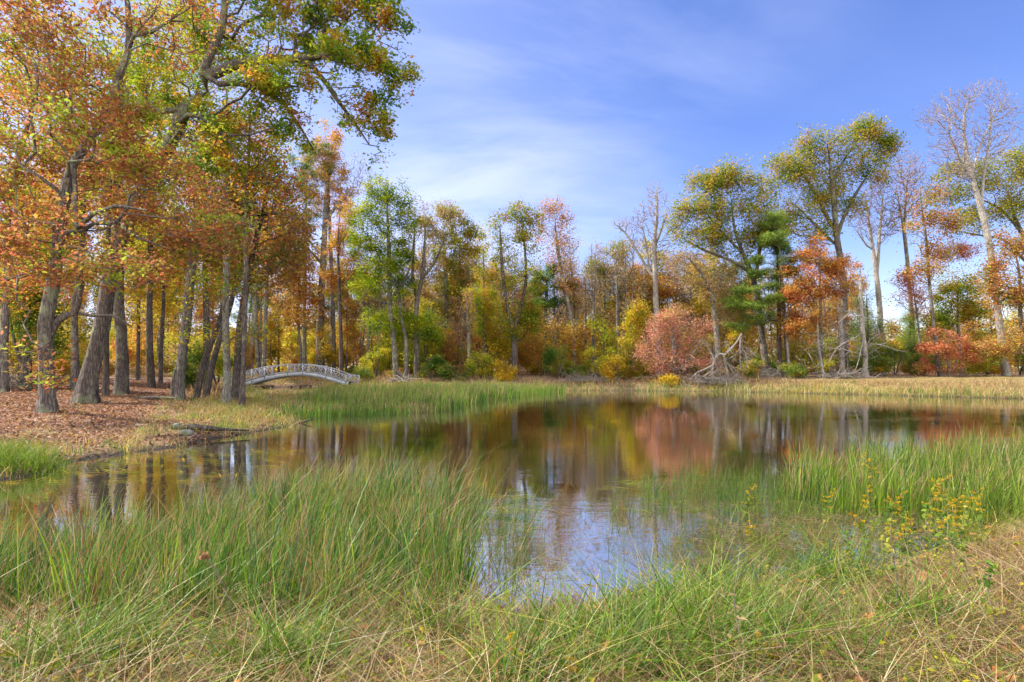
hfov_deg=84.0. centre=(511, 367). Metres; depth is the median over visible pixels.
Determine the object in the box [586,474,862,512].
floating blade
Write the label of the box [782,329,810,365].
sapling
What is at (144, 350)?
sapling
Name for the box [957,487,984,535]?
goldenrod
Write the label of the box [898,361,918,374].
bush
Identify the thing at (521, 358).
sapling
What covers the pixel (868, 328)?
cedar tree
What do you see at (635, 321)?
maple tree
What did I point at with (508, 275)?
forest tree
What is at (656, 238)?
bare tree
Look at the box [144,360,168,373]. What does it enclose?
bush
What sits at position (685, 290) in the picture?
forest tree
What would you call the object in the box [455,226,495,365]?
forest tree
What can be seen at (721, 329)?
forest tree
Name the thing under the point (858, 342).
distant wood
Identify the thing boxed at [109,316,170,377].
sapling
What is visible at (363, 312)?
forest tree
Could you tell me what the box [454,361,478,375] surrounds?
bush
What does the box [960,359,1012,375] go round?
bush
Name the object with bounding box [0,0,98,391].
oak tree
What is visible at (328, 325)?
forest tree
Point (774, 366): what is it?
bush
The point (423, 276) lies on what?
ash tree
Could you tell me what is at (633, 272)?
forest tree
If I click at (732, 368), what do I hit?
bush
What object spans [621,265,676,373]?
oak tree
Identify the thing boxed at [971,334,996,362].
sapling
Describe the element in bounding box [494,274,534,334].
forest tree
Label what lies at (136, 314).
forest tree
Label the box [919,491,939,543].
goldenrod
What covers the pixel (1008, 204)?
oak tree
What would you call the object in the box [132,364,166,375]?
bush
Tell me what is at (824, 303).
forest tree
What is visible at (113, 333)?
sapling
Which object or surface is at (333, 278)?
maple tree
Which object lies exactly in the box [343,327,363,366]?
sapling
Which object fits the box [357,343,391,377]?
bush
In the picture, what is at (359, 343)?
sapling
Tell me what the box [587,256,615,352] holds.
bare tree
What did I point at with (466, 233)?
oak tree
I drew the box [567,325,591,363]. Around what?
sapling
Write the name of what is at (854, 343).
sapling
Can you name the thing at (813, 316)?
forest tree
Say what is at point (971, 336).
sapling
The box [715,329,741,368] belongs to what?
sapling
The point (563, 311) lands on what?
forest tree
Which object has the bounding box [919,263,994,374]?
maple tree
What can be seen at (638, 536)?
floating debris
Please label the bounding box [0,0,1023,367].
sky
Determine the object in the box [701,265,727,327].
forest tree
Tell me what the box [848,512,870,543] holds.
goldenrod
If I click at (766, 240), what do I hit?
pine tree
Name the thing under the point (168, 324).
forest tree
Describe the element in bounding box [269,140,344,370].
pine tree
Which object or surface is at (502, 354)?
sapling
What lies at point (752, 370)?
bush
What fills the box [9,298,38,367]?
sapling
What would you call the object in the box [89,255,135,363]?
forest tree
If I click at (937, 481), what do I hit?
goldenrod
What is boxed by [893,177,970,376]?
hickory tree
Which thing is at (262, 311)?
forest tree
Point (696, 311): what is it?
forest tree
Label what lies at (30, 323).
cedar tree
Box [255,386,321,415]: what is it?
marsh grass
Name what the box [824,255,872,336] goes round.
forest tree
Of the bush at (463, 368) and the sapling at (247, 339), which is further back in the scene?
the sapling at (247, 339)
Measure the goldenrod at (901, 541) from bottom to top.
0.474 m
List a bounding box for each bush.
[32,356,82,378]
[80,358,130,377]
[112,367,143,378]
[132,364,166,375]
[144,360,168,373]
[169,338,208,389]
[199,352,233,384]
[344,365,357,373]
[352,366,375,381]
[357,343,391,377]
[384,367,406,376]
[413,362,437,377]
[416,353,445,380]
[435,360,476,380]
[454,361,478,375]
[463,344,498,379]
[492,357,520,381]
[511,365,529,375]
[524,364,542,374]
[540,342,571,378]
[550,356,574,376]
[562,363,589,378]
[578,345,614,376]
[579,362,594,375]
[597,352,627,381]
[614,335,647,379]
[629,300,724,382]
[637,361,654,374]
[648,371,680,385]
[689,363,711,376]
[705,367,728,377]
[728,362,737,373]
[732,358,767,378]
[739,351,768,375]
[769,359,784,373]
[776,362,808,378]
[795,339,828,375]
[826,361,854,374]
[845,353,893,375]
[868,337,922,374]
[870,366,884,375]
[897,351,945,375]
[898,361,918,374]
[911,354,937,376]
[954,368,968,374]
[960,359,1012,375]
[964,343,1014,376]
[998,343,1023,374]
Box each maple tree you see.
[12,163,136,389]
[61,107,175,395]
[131,107,311,400]
[201,159,327,401]
[294,117,361,374]
[313,191,379,377]
[341,170,453,377]
[459,267,503,375]
[532,195,589,372]
[610,294,654,364]
[773,229,856,376]
[879,235,984,354]
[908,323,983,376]
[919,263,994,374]
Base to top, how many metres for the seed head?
0.676 m
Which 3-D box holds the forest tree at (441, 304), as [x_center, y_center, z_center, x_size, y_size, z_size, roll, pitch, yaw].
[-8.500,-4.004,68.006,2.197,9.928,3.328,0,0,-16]
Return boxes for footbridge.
[215,364,359,386]
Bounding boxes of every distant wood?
[10,322,315,371]
[280,305,729,370]
[715,320,1021,371]
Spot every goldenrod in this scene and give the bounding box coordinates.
[150,588,169,629]
[504,631,528,675]
[565,657,586,681]
[741,484,756,517]
[746,520,755,541]
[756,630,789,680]
[821,488,836,521]
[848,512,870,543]
[860,485,876,530]
[862,453,878,507]
[878,520,897,555]
[884,490,907,537]
[887,496,911,545]
[892,524,909,564]
[904,514,922,556]
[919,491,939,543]
[921,474,951,523]
[929,516,949,561]
[931,478,955,528]
[933,495,964,549]
[946,501,963,550]
[949,515,967,553]
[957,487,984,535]
[973,493,992,541]
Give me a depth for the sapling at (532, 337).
68.08 m
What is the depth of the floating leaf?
6.55 m
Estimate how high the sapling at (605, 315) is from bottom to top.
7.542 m
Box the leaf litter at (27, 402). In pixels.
[0,378,283,472]
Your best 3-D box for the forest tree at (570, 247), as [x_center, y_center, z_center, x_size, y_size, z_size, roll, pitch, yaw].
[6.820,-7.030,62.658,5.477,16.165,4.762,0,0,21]
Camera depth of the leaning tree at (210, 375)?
28.99 m
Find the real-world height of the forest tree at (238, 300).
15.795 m
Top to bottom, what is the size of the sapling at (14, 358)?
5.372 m
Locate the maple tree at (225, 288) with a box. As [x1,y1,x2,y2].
[160,89,298,403]
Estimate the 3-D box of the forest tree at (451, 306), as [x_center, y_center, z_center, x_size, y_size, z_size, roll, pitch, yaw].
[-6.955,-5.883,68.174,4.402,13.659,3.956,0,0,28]
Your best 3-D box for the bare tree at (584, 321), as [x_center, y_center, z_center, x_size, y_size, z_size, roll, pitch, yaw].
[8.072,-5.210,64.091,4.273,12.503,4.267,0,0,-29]
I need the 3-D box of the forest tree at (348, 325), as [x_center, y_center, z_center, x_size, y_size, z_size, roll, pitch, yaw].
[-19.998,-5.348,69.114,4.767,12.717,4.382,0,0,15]
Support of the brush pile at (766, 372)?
on the ground at (908, 378)
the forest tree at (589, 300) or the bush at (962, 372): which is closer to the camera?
the bush at (962, 372)
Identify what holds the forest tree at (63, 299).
on the ground at (908, 378)
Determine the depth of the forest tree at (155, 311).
64.78 m
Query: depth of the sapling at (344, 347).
70.65 m
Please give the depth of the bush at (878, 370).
48.77 m
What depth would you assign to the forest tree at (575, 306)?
56.94 m
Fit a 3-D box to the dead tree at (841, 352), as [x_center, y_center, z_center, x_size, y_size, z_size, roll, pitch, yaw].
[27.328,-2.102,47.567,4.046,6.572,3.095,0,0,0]
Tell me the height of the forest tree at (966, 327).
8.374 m
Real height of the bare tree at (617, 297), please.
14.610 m
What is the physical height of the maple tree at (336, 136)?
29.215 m
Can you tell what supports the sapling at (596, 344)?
on the ground at (908, 378)
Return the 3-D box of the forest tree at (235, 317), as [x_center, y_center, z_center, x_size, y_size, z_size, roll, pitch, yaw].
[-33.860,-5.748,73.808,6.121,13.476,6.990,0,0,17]
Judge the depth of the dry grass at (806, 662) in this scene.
3.05 m
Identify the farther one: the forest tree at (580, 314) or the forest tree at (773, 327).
the forest tree at (773, 327)
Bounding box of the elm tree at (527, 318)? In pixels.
[476,195,553,377]
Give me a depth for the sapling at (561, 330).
62.63 m
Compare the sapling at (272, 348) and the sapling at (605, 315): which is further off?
the sapling at (272, 348)
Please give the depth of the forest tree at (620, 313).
65.19 m
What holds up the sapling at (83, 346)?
on the ground at (908, 378)
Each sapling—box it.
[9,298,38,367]
[9,314,37,376]
[9,336,20,367]
[34,303,85,375]
[55,310,111,373]
[79,341,87,357]
[92,319,135,367]
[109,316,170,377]
[109,338,115,360]
[111,332,133,364]
[127,315,159,366]
[153,326,194,371]
[158,303,200,369]
[166,319,200,365]
[195,329,213,365]
[229,325,235,357]
[231,336,268,366]
[233,314,255,370]
[246,307,272,364]
[259,310,286,373]
[282,344,298,368]
[288,327,310,365]
[306,330,327,363]
[306,334,315,366]
[311,324,338,372]
[324,321,344,371]
[330,319,359,363]
[335,320,350,364]
[336,331,355,365]
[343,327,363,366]
[348,326,378,366]
[363,327,402,371]
[371,316,427,370]
[397,304,448,376]
[397,339,420,367]
[408,295,452,361]
[429,328,459,367]
[429,328,466,367]
[439,321,473,374]
[455,335,465,366]
[460,333,490,363]
[468,294,517,363]
[488,331,522,363]
[503,320,542,373]
[511,334,537,368]
[517,306,541,354]
[517,315,562,375]
[532,320,583,375]
[550,326,571,362]
[552,319,570,347]
[558,321,600,366]
[565,323,586,366]
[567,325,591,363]
[573,317,600,348]
[580,302,618,363]
[584,317,640,372]
[587,319,615,357]
[587,330,602,359]
[596,326,620,356]
[626,337,651,363]
[634,321,675,373]
[648,301,677,358]
[668,298,713,375]
[670,333,683,367]
[681,334,721,368]
[688,310,732,363]
[711,315,738,374]
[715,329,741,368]
[730,320,775,366]
[733,331,749,363]
[755,340,774,361]
[765,332,783,362]
[768,340,802,365]
[775,334,808,364]
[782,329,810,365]
[797,324,833,361]
[801,336,838,371]
[806,335,834,368]
[824,335,857,366]
[826,335,852,371]
[848,320,889,361]
[872,336,896,374]
[876,314,904,373]
[883,317,906,373]
[916,324,950,373]
[922,327,957,361]
[952,326,995,359]
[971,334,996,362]
[1005,310,1023,367]
[1006,339,1021,373]
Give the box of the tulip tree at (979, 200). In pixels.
[912,69,1023,375]
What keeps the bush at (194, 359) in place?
on the ground at (908, 378)
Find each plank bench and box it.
[250,385,274,388]
[287,385,312,387]
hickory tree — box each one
[92,0,251,387]
[126,214,202,384]
[657,247,752,377]
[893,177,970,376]
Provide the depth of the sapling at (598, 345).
64.23 m
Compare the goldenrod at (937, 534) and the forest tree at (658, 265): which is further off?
the forest tree at (658, 265)
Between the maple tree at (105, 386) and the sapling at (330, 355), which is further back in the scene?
the sapling at (330, 355)
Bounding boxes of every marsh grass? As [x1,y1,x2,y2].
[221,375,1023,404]
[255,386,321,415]
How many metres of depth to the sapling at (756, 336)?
57.36 m
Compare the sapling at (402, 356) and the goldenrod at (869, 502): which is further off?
the sapling at (402, 356)
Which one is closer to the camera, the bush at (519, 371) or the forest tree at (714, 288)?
the bush at (519, 371)
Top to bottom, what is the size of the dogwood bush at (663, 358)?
7.524 m
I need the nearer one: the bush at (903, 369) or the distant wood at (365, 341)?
the bush at (903, 369)
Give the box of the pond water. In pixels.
[0,386,1023,617]
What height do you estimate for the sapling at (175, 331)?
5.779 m
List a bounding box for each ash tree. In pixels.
[0,0,207,395]
[402,194,461,377]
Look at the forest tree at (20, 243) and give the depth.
36.64 m
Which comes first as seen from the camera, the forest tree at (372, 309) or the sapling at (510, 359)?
the sapling at (510, 359)
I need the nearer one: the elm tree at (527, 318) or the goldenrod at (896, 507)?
the goldenrod at (896, 507)
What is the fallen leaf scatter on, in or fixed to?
on the ground at (908, 378)
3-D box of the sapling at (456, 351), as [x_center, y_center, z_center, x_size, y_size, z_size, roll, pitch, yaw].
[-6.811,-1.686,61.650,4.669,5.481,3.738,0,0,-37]
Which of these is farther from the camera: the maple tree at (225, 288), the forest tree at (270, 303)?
the forest tree at (270, 303)
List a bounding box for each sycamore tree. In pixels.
[291,137,375,371]
[848,171,908,373]
[874,145,935,343]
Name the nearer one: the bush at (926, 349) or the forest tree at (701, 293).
the bush at (926, 349)
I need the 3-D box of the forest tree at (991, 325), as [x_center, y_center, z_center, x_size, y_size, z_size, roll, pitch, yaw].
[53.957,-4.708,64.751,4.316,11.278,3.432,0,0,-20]
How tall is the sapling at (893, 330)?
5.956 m
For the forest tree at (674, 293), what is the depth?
61.09 m
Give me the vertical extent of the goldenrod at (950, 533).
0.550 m
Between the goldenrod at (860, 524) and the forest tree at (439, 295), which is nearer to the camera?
the goldenrod at (860, 524)
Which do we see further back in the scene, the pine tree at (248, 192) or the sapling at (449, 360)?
the sapling at (449, 360)
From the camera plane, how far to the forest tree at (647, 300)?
61.73 m
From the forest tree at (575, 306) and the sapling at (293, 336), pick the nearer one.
the forest tree at (575, 306)
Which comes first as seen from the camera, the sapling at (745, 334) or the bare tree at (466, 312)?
the bare tree at (466, 312)
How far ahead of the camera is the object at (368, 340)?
59.87 m
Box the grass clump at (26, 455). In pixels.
[0,428,91,481]
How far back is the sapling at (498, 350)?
54.97 m
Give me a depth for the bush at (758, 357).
51.67 m
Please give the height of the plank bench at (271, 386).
1.210 m
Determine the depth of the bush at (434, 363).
50.79 m
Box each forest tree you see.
[0,170,49,336]
[2,157,101,359]
[42,255,99,333]
[57,257,92,336]
[57,278,70,312]
[60,272,90,339]
[83,255,125,330]
[85,209,182,380]
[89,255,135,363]
[124,233,178,371]
[124,272,155,331]
[125,288,145,373]
[128,207,200,367]
[145,256,201,372]
[157,255,201,354]
[162,142,251,385]
[164,299,181,334]
[177,266,201,332]
[191,251,222,355]
[199,273,239,368]
[218,283,251,315]
[229,273,263,371]
[240,260,284,352]
[247,275,276,337]
[258,268,299,371]
[268,282,294,371]
[274,254,313,358]
[275,211,330,376]
[300,245,352,332]
[324,288,337,372]
[325,272,366,369]
[344,252,387,367]
[348,275,372,368]
[349,237,400,374]
[353,262,383,350]
[353,266,374,337]
[357,243,424,370]
[360,269,396,371]
[385,246,424,348]
[386,242,427,362]
[397,249,435,320]
[408,256,438,348]
[427,269,451,325]
[430,278,449,326]
[431,238,486,364]
[435,292,443,327]
[441,264,481,365]
[442,267,464,359]
[449,259,475,360]
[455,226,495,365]
[458,258,487,364]
[462,232,530,366]
[486,259,511,372]
[492,275,512,319]
[494,253,518,364]
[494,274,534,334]
[506,270,523,317]
[518,262,551,328]
[549,290,584,326]
[550,258,577,364]
[553,234,600,372]
[556,252,593,340]
[556,276,567,327]
[561,291,591,366]
[581,236,630,355]
[581,237,614,319]
[581,264,602,360]
[581,264,607,328]
[582,263,603,323]
[596,287,615,338]
[609,235,660,333]
[609,261,640,335]
[626,260,646,369]
[631,238,672,351]
[632,264,674,347]
[653,255,691,342]
[660,250,699,373]
[662,254,688,373]
[667,252,698,373]
[673,235,751,369]
[682,268,707,363]
[684,249,722,373]
[694,263,719,358]
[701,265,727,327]
[704,256,730,370]
[717,262,745,363]
[718,259,763,356]
[721,286,754,339]
[743,267,776,361]
[753,255,789,357]
[765,271,799,372]
[767,304,781,341]
[771,303,815,376]
[787,276,818,355]
[803,297,826,370]
[809,301,834,339]
[812,250,848,330]
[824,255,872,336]
[826,293,854,371]
[848,280,874,333]
[960,296,984,353]
[962,278,1006,342]
[1002,300,1023,342]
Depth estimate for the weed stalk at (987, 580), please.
3.30 m
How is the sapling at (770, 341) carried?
on the ground at (908, 378)
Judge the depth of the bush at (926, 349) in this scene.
44.89 m
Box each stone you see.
[171,423,181,428]
[178,429,193,435]
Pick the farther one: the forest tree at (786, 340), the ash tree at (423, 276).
the ash tree at (423, 276)
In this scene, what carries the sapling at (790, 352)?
on the ground at (908, 378)
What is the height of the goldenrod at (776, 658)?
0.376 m
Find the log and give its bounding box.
[136,396,176,398]
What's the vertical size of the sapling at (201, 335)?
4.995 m
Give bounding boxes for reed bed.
[0,434,562,634]
[276,377,566,418]
[603,442,847,518]
[772,419,1023,523]
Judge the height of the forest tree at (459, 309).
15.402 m
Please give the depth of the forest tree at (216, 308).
80.02 m
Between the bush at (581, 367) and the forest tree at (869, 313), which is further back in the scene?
the forest tree at (869, 313)
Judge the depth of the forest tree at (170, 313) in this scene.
53.54 m
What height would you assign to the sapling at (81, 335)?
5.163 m
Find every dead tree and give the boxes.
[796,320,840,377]
[811,304,860,377]
[813,265,906,377]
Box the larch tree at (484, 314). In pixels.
[459,246,503,364]
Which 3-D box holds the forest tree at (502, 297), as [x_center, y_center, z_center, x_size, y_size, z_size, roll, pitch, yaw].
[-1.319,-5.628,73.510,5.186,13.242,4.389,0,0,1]
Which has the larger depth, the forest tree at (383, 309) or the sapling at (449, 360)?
the forest tree at (383, 309)
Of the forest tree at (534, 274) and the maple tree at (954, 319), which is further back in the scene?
the forest tree at (534, 274)
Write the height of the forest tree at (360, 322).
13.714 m
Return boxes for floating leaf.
[676,505,988,568]
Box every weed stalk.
[726,569,748,672]
[840,530,857,588]
[881,502,909,614]
[950,514,975,589]
[977,559,1002,647]
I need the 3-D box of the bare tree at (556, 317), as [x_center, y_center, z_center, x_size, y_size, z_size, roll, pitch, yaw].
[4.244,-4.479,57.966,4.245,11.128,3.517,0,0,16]
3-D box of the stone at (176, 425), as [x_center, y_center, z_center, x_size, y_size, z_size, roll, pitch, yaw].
[-9.234,1.626,15.637,0.221,0.170,0.272,0,0,0]
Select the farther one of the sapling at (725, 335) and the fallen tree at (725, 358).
the sapling at (725, 335)
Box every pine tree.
[197,88,326,406]
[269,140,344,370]
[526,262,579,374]
[721,207,804,377]
[766,222,795,376]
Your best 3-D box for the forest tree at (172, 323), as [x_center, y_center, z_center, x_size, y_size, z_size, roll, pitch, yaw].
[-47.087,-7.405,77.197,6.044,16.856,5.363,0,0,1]
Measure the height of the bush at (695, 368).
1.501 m
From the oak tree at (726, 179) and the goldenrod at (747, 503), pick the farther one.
the oak tree at (726, 179)
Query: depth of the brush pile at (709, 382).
45.95 m
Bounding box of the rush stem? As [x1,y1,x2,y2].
[453,477,945,582]
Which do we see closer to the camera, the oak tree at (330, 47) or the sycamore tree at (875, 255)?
the oak tree at (330, 47)
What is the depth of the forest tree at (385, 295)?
61.28 m
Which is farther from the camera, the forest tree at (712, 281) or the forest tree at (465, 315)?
the forest tree at (465, 315)
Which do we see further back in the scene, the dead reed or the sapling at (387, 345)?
the sapling at (387, 345)
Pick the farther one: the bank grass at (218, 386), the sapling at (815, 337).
the sapling at (815, 337)
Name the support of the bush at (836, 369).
on the ground at (908, 378)
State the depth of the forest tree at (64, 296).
69.47 m
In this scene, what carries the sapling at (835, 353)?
on the ground at (908, 378)
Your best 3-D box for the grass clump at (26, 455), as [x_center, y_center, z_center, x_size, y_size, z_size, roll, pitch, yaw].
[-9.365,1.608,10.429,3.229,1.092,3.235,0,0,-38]
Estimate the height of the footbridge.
2.366 m
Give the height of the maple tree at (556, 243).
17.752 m
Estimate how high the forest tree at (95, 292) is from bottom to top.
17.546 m
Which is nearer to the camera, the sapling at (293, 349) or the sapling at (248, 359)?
the sapling at (248, 359)
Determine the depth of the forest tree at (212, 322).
60.77 m
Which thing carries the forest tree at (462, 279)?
on the ground at (908, 378)
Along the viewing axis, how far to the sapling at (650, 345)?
59.91 m
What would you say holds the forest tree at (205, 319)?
on the ground at (908, 378)
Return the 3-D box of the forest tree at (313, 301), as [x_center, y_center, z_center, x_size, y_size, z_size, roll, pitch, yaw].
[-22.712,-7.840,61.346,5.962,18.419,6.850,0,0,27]
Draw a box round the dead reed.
[0,513,1023,658]
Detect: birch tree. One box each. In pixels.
[233,202,279,371]
[250,199,296,374]
[253,194,311,375]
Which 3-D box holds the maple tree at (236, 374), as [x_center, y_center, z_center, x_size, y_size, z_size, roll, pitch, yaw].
[-11.802,-3.898,27.257,5.948,11.904,4.632,0,0,0]
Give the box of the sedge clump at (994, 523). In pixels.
[615,480,1023,559]
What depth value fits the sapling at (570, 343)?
54.92 m
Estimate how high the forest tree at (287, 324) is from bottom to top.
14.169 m
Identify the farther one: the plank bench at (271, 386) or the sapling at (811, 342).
the sapling at (811, 342)
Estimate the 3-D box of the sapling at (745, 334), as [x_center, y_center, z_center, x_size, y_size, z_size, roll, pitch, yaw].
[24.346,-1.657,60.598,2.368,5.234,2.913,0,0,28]
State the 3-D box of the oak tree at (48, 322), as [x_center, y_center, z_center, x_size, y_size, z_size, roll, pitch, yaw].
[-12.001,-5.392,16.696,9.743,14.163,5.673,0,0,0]
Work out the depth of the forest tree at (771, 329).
57.21 m
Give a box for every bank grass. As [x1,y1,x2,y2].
[0,389,303,479]
[141,370,421,386]
[160,371,1023,401]
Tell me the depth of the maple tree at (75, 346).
29.83 m
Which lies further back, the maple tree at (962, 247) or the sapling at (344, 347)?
the sapling at (344, 347)
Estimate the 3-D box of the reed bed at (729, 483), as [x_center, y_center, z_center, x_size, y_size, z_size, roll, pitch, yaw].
[2.872,1.583,8.341,3.446,0.926,2.749,0,0,0]
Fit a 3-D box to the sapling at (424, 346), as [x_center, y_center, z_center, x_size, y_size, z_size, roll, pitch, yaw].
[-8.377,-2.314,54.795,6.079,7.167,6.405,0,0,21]
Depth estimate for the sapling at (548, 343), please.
54.17 m
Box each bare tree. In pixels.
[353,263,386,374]
[443,285,481,376]
[540,277,566,374]
[572,267,604,369]
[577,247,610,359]
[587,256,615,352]
[595,241,629,373]
[602,249,643,352]
[612,181,676,375]
[671,277,696,373]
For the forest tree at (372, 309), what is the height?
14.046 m
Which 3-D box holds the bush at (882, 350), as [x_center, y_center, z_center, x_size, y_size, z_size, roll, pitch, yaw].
[33.447,-0.935,50.300,4.813,3.608,4.052,0,0,-14]
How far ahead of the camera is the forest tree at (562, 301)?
61.52 m
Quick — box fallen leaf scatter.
[0,522,1023,681]
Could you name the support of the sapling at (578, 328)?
on the ground at (908, 378)
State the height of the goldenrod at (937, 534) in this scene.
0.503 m
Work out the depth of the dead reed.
3.82 m
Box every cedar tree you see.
[0,253,71,385]
[848,292,900,372]
[892,303,931,373]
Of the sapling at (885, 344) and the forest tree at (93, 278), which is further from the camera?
the sapling at (885, 344)
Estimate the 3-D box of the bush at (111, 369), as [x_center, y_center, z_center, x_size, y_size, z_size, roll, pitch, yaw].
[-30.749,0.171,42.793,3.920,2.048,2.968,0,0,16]
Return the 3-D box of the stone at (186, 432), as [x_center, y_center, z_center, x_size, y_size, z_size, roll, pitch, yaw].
[-8.566,1.744,14.952,0.340,0.221,0.340,0,0,0]
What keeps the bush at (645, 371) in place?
on the ground at (908, 378)
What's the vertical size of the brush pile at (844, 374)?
2.072 m
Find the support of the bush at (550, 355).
on the ground at (908, 378)
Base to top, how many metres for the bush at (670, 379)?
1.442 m
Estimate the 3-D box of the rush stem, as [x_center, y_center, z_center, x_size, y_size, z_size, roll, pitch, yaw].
[1.649,1.737,6.699,5.326,0.618,3.893,0,0,0]
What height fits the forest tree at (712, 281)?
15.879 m
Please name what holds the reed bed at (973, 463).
in the pond water
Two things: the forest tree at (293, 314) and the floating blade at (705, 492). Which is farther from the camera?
the forest tree at (293, 314)
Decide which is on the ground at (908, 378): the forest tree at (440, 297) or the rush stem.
the forest tree at (440, 297)
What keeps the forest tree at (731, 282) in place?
on the ground at (908, 378)
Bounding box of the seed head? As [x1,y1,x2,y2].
[198,550,233,629]
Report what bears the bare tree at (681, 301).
on the ground at (908, 378)
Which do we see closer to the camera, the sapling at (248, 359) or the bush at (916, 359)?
the bush at (916, 359)
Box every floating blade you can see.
[7,447,341,483]
[407,488,550,537]
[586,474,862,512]
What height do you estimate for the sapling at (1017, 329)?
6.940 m
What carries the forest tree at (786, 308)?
on the ground at (908, 378)
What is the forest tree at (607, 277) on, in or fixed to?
on the ground at (908, 378)
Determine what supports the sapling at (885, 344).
on the ground at (908, 378)
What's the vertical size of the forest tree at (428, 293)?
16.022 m
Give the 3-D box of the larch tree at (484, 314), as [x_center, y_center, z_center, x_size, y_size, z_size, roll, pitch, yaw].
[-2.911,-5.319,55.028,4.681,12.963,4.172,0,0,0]
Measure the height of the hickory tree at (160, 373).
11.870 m
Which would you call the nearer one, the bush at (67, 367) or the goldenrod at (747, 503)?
the goldenrod at (747, 503)
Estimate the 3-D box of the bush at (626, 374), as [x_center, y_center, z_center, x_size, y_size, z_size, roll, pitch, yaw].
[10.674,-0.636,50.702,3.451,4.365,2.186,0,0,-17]
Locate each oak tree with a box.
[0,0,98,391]
[0,0,269,413]
[68,0,425,404]
[415,201,485,359]
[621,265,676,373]
[661,153,785,376]
[753,105,910,368]
[908,135,1023,260]
[962,221,1023,364]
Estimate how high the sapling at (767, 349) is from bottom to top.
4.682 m
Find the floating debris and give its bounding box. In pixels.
[465,497,923,585]
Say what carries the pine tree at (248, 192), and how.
on the ground at (908, 378)
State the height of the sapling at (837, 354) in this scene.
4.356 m
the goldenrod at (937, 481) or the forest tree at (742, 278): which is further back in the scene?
the forest tree at (742, 278)
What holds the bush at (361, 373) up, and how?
on the ground at (908, 378)
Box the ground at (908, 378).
[0,368,1023,681]
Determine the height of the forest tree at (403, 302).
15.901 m
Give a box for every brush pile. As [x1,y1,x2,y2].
[9,360,77,390]
[379,367,419,382]
[560,365,638,381]
[678,362,746,384]
[731,364,785,377]
[809,354,882,378]
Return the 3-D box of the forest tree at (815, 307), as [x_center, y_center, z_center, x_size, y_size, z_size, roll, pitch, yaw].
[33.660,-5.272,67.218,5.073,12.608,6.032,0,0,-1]
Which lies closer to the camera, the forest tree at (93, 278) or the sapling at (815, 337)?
the forest tree at (93, 278)
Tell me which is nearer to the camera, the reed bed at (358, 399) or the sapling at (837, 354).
the reed bed at (358, 399)
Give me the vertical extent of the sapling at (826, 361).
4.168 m
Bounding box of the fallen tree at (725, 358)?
[682,333,756,387]
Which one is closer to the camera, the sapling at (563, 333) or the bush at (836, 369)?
the bush at (836, 369)
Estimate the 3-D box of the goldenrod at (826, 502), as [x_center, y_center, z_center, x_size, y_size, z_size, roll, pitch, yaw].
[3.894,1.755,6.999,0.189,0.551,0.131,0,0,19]
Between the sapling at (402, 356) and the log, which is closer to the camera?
the log
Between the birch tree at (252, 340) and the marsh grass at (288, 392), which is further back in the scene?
the birch tree at (252, 340)
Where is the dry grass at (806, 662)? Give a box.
[0,504,1023,681]
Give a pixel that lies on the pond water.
(579, 441)
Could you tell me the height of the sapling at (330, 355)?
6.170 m
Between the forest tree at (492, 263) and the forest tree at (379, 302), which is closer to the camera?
the forest tree at (379, 302)
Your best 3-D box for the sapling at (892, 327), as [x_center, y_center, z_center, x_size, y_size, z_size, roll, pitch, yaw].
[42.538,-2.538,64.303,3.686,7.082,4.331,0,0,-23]
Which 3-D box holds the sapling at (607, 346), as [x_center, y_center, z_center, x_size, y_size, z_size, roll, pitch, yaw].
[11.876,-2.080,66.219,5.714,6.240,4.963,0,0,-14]
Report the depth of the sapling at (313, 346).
79.75 m
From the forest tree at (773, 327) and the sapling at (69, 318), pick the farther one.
the forest tree at (773, 327)
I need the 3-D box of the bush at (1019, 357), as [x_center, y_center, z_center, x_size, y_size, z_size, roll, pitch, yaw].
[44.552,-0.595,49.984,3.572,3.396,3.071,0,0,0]
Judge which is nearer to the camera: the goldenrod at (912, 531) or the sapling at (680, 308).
the goldenrod at (912, 531)
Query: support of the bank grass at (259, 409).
on the ground at (908, 378)
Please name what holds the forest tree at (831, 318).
on the ground at (908, 378)
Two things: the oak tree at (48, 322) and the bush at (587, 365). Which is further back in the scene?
the bush at (587, 365)
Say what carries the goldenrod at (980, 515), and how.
on the ground at (908, 378)
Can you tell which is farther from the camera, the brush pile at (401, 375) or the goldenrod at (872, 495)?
the brush pile at (401, 375)
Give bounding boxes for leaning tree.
[192,218,260,399]
[199,221,272,398]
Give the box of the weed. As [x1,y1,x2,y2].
[0,512,1023,681]
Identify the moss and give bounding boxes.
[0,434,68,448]
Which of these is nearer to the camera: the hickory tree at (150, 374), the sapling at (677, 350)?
the hickory tree at (150, 374)
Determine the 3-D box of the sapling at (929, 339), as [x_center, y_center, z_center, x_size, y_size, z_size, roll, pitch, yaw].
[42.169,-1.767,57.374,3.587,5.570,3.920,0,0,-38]
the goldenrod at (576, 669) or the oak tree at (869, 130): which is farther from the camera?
the oak tree at (869, 130)

